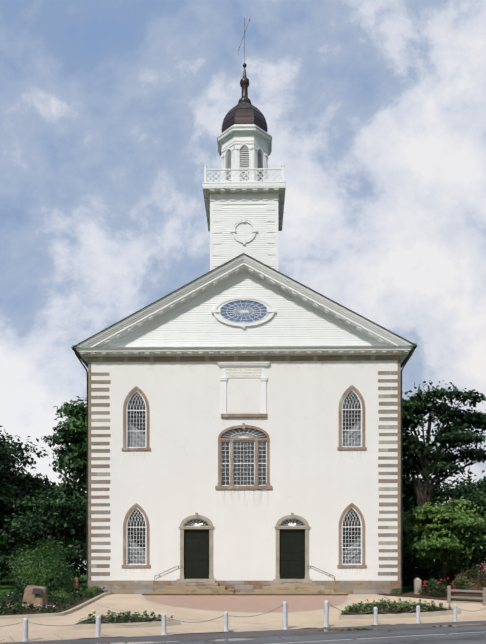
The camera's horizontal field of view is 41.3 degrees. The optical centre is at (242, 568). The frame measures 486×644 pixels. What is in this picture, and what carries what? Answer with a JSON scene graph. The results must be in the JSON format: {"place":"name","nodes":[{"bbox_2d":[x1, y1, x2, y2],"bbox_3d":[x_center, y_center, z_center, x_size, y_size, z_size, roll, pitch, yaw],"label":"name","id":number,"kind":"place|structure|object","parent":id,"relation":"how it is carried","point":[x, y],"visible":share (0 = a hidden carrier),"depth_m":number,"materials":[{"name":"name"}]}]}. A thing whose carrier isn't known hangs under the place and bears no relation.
{"place":"outdoors","nodes":[
{"label":"outdoors","id":0,"kind":"place"},
{"bbox_2d":[0,594,485,642],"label":"plaza pavement","id":1,"kind":"structure","parent":0,"point":[134,602],"depth_m":27.96,"materials":[{"name":"beige concrete"}]},
{"bbox_2d":[0,593,101,615],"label":"bed mulch","id":2,"kind":"object","parent":1,"relation":"on","point":[77,603],"visible":0.1,"depth_m":30.23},
{"bbox_2d":[22,585,47,608],"bbox_3d":[-9.526,1.372,29.493,1.023,1.186,0.625,0,0,1],"label":"marker stone","id":3,"kind":"object","parent":2,"relation":"on","point":[29,597],"visible":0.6,"depth_m":29.37,"materials":[{"name":"brown stone"}]},
{"bbox_2d":[32,588,41,593],"bbox_3d":[-9.348,1.048,29.279,0.420,0.274,0.256,0,0,1],"label":"plaque","id":4,"kind":"object","parent":3,"relation":"attached to","point":[36,591],"visible":1,"depth_m":29.25,"materials":[{"name":"grey metal"}]},
{"bbox_2d":[5,604,76,613],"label":"flowers","id":5,"kind":"object","parent":2,"relation":"on","point":[37,607],"visible":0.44,"depth_m":28.48,"materials":[{"name":"red plant"}]},
{"bbox_2d":[7,534,80,592],"bbox_3d":[-10.736,-0.192,34.829,3.966,3.639,3.736,0,0,1],"label":"round shrub","id":6,"kind":"object","parent":2,"relation":"on","point":[41,569],"visible":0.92,"depth_m":34.18,"materials":[{"name":"green plant"}]},
{"bbox_2d":[0,587,104,615],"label":"ground cover","id":7,"kind":"object","parent":2,"relation":"on","point":[14,600],"visible":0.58,"depth_m":30.60,"materials":[{"name":"green plant"}]},
{"bbox_2d":[51,588,67,598],"bbox_3d":[-9.319,1.335,32.772,0.992,0.823,1.013,0,0,1],"label":"plant","id":8,"kind":"object","parent":2,"relation":"on","point":[59,593],"visible":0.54,"depth_m":32.74,"materials":[{"name":"green plant"}]},
{"bbox_2d":[61,593,74,601],"bbox_3d":[-8.638,1.493,31.967,0.938,0.625,0.701,0,0,23],"label":"plant","id":9,"kind":"object","parent":2,"relation":"on","point":[70,596],"visible":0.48,"depth_m":31.84,"materials":[{"name":"green plant"}]},
{"bbox_2d":[71,585,83,594],"bbox_3d":[-8.940,1.262,35.123,0.754,0.663,1.070,0,0,31],"label":"plant","id":10,"kind":"object","parent":2,"relation":"on","point":[80,588],"visible":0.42,"depth_m":35.08,"materials":[{"name":"green plant"}]},
{"bbox_2d":[81,589,95,597],"bbox_3d":[-8.212,1.346,34.086,0.941,0.634,0.768,0,0,-19],"label":"plant","id":11,"kind":"object","parent":2,"relation":"on","point":[89,590],"visible":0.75,"depth_m":34.01,"materials":[{"name":"green plant"}]},
{"bbox_2d":[89,585,101,593],"bbox_3d":[-8.388,1.257,36.190,1.075,0.672,1.071,0,0,1],"label":"plant","id":12,"kind":"object","parent":2,"relation":"on","point":[94,587],"visible":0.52,"depth_m":36.01,"materials":[{"name":"green plant"}]},
{"bbox_2d":[22,600,456,640],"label":"bollards","id":13,"kind":"object","parent":1,"relation":"on","point":[163,615],"visible":0.96,"depth_m":25.25,"materials":[{"name":"paint"}]},
{"bbox_2d":[0,604,484,626],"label":"bollard chains","id":14,"kind":"object","parent":13,"relation":"attached to","point":[219,617],"visible":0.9,"depth_m":23.93,"materials":[{"name":"metal"}]},
{"bbox_2d":[142,579,347,594],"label":"entrance steps","id":15,"kind":"structure","parent":1,"relation":"on","point":[213,587],"depth_m":35.95,"materials":[{"name":"beige stone"}]},
{"bbox_2d":[154,566,334,579],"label":"handrails","id":16,"kind":"object","parent":15,"relation":"on","point":[310,567],"visible":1,"depth_m":37.17,"materials":[{"name":"grey metal"}]},
{"bbox_2d":[141,595,351,612],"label":"brick paving","id":17,"kind":"structure","parent":1,"relation":"on","point":[256,603],"depth_m":32.67,"materials":[{"name":"brown brick"}]},
{"bbox_2d":[384,591,482,601],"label":"bed mulch","id":18,"kind":"object","parent":1,"relation":"on","point":[428,596],"visible":0.54,"depth_m":34.80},
{"bbox_2d":[390,588,402,594],"bbox_3d":[8.559,1.339,36.060,0.796,0.509,0.672,0,0,1],"label":"shrub","id":19,"kind":"object","parent":18,"relation":"on","point":[397,590],"visible":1,"depth_m":35.98,"materials":[{"name":"green plant"}]},
{"bbox_2d":[414,577,420,593],"bbox_3d":[9.884,1.107,36.477,0.340,1.172,0.340,0,0,1],"label":"stone post","id":20,"kind":"object","parent":18,"relation":"on","point":[417,581],"visible":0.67,"depth_m":36.31,"materials":[{"name":"stone"}]},
{"bbox_2d":[417,577,453,594],"bbox_3d":[10.387,1.010,34.871,2.023,1.204,1.357,0,0,21],"label":"rose bush","id":21,"kind":"object","parent":18,"relation":"on","point":[437,591],"visible":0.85,"depth_m":34.72,"materials":[{"name":"green plant"}]},
{"bbox_2d":[423,577,455,592],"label":"red flowers","id":22,"kind":"object","parent":21,"relation":"attached to","point":[436,585],"visible":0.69,"depth_m":34.66,"materials":[{"name":"red plant"}]},
{"bbox_2d":[451,565,485,592],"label":"brown shrub","id":23,"kind":"object","parent":18,"relation":"on","point":[462,580],"visible":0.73,"depth_m":37.48,"materials":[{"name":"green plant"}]},
{"bbox_2d":[474,558,485,589],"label":"azalea shrub","id":24,"kind":"object","parent":18,"relation":"on","point":[481,574],"visible":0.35,"depth_m":39.90,"materials":[{"name":"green plant"}]},
{"bbox_2d":[0,620,485,643],"bbox_3d":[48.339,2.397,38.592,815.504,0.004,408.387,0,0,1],"label":"road","id":25,"kind":"structure","parent":0,"point":[410,632],"depth_m":22.61,"materials":[{"name":"grey asphalt"}]},
{"bbox_2d":[93,624,485,643],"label":"kerb","id":26,"kind":"object","parent":25,"relation":"on","point":[326,630],"visible":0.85,"depth_m":21.93,"materials":[{"name":"concrete"}]},
{"bbox_2d":[273,632,475,643],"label":"road markings","id":27,"kind":"object","parent":25,"relation":"on","point":[368,638],"visible":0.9,"depth_m":21.96,"materials":[{"name":"white paint"}]},
{"bbox_2d":[0,569,485,640],"bbox_3d":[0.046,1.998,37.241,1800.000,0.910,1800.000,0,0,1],"label":"ground","id":28,"kind":"structure","parent":0,"point":[5,586],"depth_m":49.05,"materials":[{"name":"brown plant"}]},
{"bbox_2d":[0,434,46,525],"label":"tree","id":29,"kind":"object","parent":28,"relation":"on","point":[20,450],"visible":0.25,"depth_m":62.97,"materials":[{"name":"green plant"}]},
{"bbox_2d":[0,488,47,587],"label":"tree","id":30,"kind":"object","parent":28,"relation":"on","point":[11,545],"visible":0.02,"depth_m":49.30,"materials":[{"name":"green plant"}]},
{"bbox_2d":[0,425,55,527],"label":"tree","id":31,"kind":"object","parent":28,"relation":"on","point":[11,482],"visible":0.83,"depth_m":46.05,"materials":[{"name":"green plant"}]},
{"bbox_2d":[0,539,75,581],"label":"understory","id":32,"kind":"object","parent":28,"relation":"on","point":[4,564],"visible":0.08,"depth_m":55.06,"materials":[{"name":"green plant"}]},
{"bbox_2d":[0,472,84,573],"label":"tree","id":33,"kind":"object","parent":28,"relation":"on","point":[53,487],"visible":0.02,"depth_m":65.91,"materials":[{"name":"green plant"}]},
{"bbox_2d":[0,489,86,577],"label":"tree","id":34,"kind":"object","parent":28,"relation":"on","point":[58,516],"visible":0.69,"depth_m":40.94,"materials":[{"name":"green plant"}]},
{"bbox_2d":[0,490,86,578],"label":"tree","id":35,"kind":"object","parent":28,"relation":"on","point":[20,505],"visible":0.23,"depth_m":43.72,"materials":[{"name":"green plant"}]},
{"bbox_2d":[6,560,86,577],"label":"understory","id":36,"kind":"object","parent":28,"relation":"on","point":[81,572],"visible":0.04,"depth_m":74.33,"materials":[{"name":"green plant"}]},
{"bbox_2d":[25,563,83,587],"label":"shrub","id":37,"kind":"object","parent":28,"relation":"on","point":[75,571],"visible":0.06,"depth_m":44.16,"materials":[{"name":"green plant"}]},
{"bbox_2d":[0,592,112,618],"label":"bed kerb","id":38,"kind":"structure","parent":28,"relation":"on","point":[80,606],"depth_m":27.37,"materials":[{"name":"concrete"}]},
{"bbox_2d":[41,396,86,549],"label":"tree","id":39,"kind":"object","parent":28,"relation":"on","point":[72,431],"visible":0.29,"depth_m":45.02,"materials":[{"name":"green plant"}]},
{"bbox_2d":[59,471,85,494],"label":"tree","id":40,"kind":"object","parent":28,"relation":"on","point":[72,475],"depth_m":58.96,"materials":[{"name":"green plant"}]},
{"bbox_2d":[73,614,179,629],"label":"bed kerb","id":41,"kind":"structure","parent":28,"relation":"on","point":[170,622],"depth_m":25.00,"materials":[{"name":"concrete"}]},
{"bbox_2d":[83,616,168,623],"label":"bed soil","id":42,"kind":"structure","parent":41,"relation":"in","point":[118,620],"depth_m":25.71,"materials":[{"name":"brown soil"}]},
{"bbox_2d":[78,609,172,622],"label":"bed plants","id":43,"kind":"object","parent":42,"relation":"on","point":[134,615],"visible":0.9,"depth_m":25.89,"materials":[{"name":"green plant"}]},
{"bbox_2d":[91,360,397,580],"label":"temple walls","id":44,"kind":"structure","parent":28,"relation":"on","point":[319,482],"depth_m":37.24,"materials":[{"name":"white paint"}]},
{"bbox_2d":[202,181,285,270],"bbox_3d":[0.105,-18.987,40.761,4.980,7.960,4.980,0,0,1],"label":"tower base","id":45,"kind":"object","parent":44,"relation":"on","point":[245,217],"depth_m":38.72,"materials":[{"name":"white wood"}]},
{"bbox_2d":[204,164,283,181],"bbox_3d":[0.105,-23.527,40.761,4.790,1.140,4.790,0,0,1],"label":"balustrade","id":46,"kind":"object","parent":45,"relation":"on","point":[281,178],"visible":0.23,"depth_m":38.43,"materials":[{"name":"white wood"}]},
{"bbox_2d":[217,124,271,181],"bbox_3d":[0.105,-25.042,40.761,3.440,4.170,3.440,0,0,1],"label":"belfry","id":47,"kind":"object","parent":45,"relation":"on","point":[252,138],"visible":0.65,"depth_m":39.43,"materials":[{"name":"white wood"}]},
{"bbox_2d":[226,146,262,180],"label":"louvered windows","id":48,"kind":"structure","parent":47,"relation":"in","point":[244,156],"depth_m":39.56,"materials":[{"name":"grey wood"}]},
{"bbox_2d":[222,101,267,131],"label":"dome","id":49,"kind":"structure","parent":47,"relation":"on","point":[247,112],"depth_m":39.62,"materials":[{"name":"brown metal"}]},
{"bbox_2d":[238,18,250,103],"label":"weather vane","id":50,"kind":"object","parent":49,"relation":"on","point":[244,82],"visible":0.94,"depth_m":40.60,"materials":[{"name":"brown metal"}]},
{"bbox_2d":[226,368,261,370],"bbox_3d":[0.048,-11.465,37.204,2.073,0.140,0.008,0,0,1],"label":"inscription","id":51,"kind":"object","parent":44,"relation":"attached to","point":[242,369],"visible":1,"depth_m":37.20,"materials":[{"name":"grey metal"}]},
{"bbox_2d":[71,253,416,367],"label":"temple roof","id":52,"kind":"structure","parent":44,"relation":"on","point":[85,363],"depth_m":36.54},
{"bbox_2d":[88,355,400,580],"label":"corner quoins","id":53,"kind":"object","parent":44,"relation":"attached to","point":[249,358],"visible":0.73,"depth_m":37.22,"materials":[{"name":"brown stone"}]},
{"bbox_2d":[76,346,412,364],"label":"cornice","id":54,"kind":"structure","parent":44,"relation":"attached to","point":[86,353],"depth_m":36.84,"materials":[{"name":"white wood"}]},
{"bbox_2d":[72,343,416,348],"bbox_3d":[0.246,-12.632,49.206,19.560,0.150,25.332,0,0,1],"label":"temple flashing","id":55,"kind":"object","parent":54,"relation":"on","point":[413,345],"visible":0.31,"depth_m":36.61,"materials":[{"name":"grey metal"}]},
{"bbox_2d":[75,347,413,590],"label":"downspouts","id":56,"kind":"object","parent":44,"relation":"attached to","point":[401,463],"visible":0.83,"depth_m":37.11,"materials":[{"name":"white metal"}]},
{"bbox_2d":[108,272,381,346],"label":"pediment wall","id":57,"kind":"structure","parent":44,"relation":"on","point":[195,322],"depth_m":37.23,"materials":[{"name":"white wood"}]},
{"bbox_2d":[211,294,275,327],"bbox_3d":[0.045,-14.807,37.166,3.760,1.920,0.150,0,0,1],"label":"oval window frame","id":58,"kind":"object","parent":57,"relation":"in","point":[243,311],"depth_m":37.17,"materials":[{"name":"white wood"}]},
{"bbox_2d":[339,601,460,619],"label":"bed kerb","id":59,"kind":"structure","parent":28,"relation":"on","point":[404,615],"depth_m":30.17,"materials":[{"name":"concrete"}]},
{"bbox_2d":[341,603,451,614],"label":"bed soil","id":60,"kind":"structure","parent":59,"relation":"in","point":[383,607],"depth_m":30.99,"materials":[{"name":"brown soil"}]},
{"bbox_2d":[341,598,451,614],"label":"bed plants","id":61,"kind":"object","parent":60,"relation":"on","point":[385,603],"visible":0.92,"depth_m":31.29,"materials":[{"name":"green plant"}]},
{"bbox_2d":[402,549,442,587],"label":"understory","id":62,"kind":"object","parent":28,"relation":"on","point":[426,573],"visible":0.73,"depth_m":45.86,"materials":[{"name":"green plant"}]},
{"bbox_2d":[405,548,477,585],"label":"understory","id":63,"kind":"object","parent":28,"relation":"on","point":[451,576],"visible":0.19,"depth_m":46.70,"materials":[{"name":"green plant"}]},
{"bbox_2d":[402,472,484,565],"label":"tree","id":64,"kind":"object","parent":28,"relation":"on","point":[408,491],"visible":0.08,"depth_m":59.59,"materials":[{"name":"green plant"}]},
{"bbox_2d":[402,380,485,551],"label":"tall tree","id":65,"kind":"object","parent":28,"relation":"on","point":[425,464],"visible":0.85,"depth_m":50.72,"materials":[{"name":"green plant"}]},
{"bbox_2d":[402,497,485,589],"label":"dogwood tree","id":66,"kind":"object","parent":28,"relation":"on","point":[437,540],"visible":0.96,"depth_m":40.45,"materials":[{"name":"green plant"}]},
{"bbox_2d":[432,470,485,530],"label":"tree","id":67,"kind":"object","parent":28,"relation":"on","point":[483,484],"visible":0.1,"depth_m":63.77,"materials":[{"name":"green plant"}]},
{"bbox_2d":[437,475,485,506],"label":"tree","id":68,"kind":"object","parent":28,"relation":"on","point":[467,483],"visible":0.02,"depth_m":71.53,"materials":[{"name":"green plant"}]},
{"bbox_2d":[438,540,485,582],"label":"shrub","id":69,"kind":"object","parent":28,"relation":"on","point":[466,566],"visible":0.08,"depth_m":48.64,"materials":[{"name":"green plant"}]},
{"bbox_2d":[439,517,485,582],"bbox_3d":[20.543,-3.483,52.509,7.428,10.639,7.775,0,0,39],"label":"shrub","id":70,"kind":"object","parent":28,"relation":"on","point":[475,559],"visible":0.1,"depth_m":52.19,"materials":[{"name":"green plant"}]},
{"bbox_2d":[447,586,485,605],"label":"split rail fence","id":71,"kind":"object","parent":28,"relation":"on","point":[449,596],"visible":0.88,"depth_m":33.47,"materials":[{"name":"brown wood"}]},
{"bbox_2d":[452,489,485,567],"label":"tree","id":72,"kind":"object","parent":28,"relation":"on","point":[478,499],"visible":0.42,"depth_m":44.38,"materials":[{"name":"green plant"}]},
{"bbox_2d":[0,0,485,567],"label":"sky","id":73,"kind":"structure","parent":0,"point":[113,113],"materials":[{"name":"blue"}]},
{"bbox_2d":[75,254,411,346],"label":"raking cornice","id":74,"kind":"structure","parent":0,"point":[227,272],"depth_m":36.73,"materials":[{"name":"white wood"}]},
{"bbox_2d":[122,362,366,578],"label":"temple openings","id":75,"kind":"object","parent":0,"point":[196,540],"visible":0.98,"depth_m":37.24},
{"bbox_2d":[128,392,360,563],"bbox_3d":[0.048,-5.222,37.385,13.510,10.070,0.052,0,0,1],"label":"window glass","id":76,"kind":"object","parent":75,"relation":"in","point":[238,471],"depth_m":37.36,"materials":[{"name":"glass"}]},
{"bbox_2d":[128,391,360,563],"bbox_3d":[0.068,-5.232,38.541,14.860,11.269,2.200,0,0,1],"label":"muntins","id":77,"kind":"object","parent":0,"point":[357,439],"depth_m":37.80,"materials":[{"name":"white wood"}]},
{"bbox_2d":[88,581,400,594],"bbox_3d":[0.246,1.703,49.240,18.100,1.980,24.100,0,0,1],"label":"building foundation","id":78,"kind":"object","parent":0,"point":[347,587],"depth_m":37.19,"materials":[{"name":"brown stone"}]}
]}

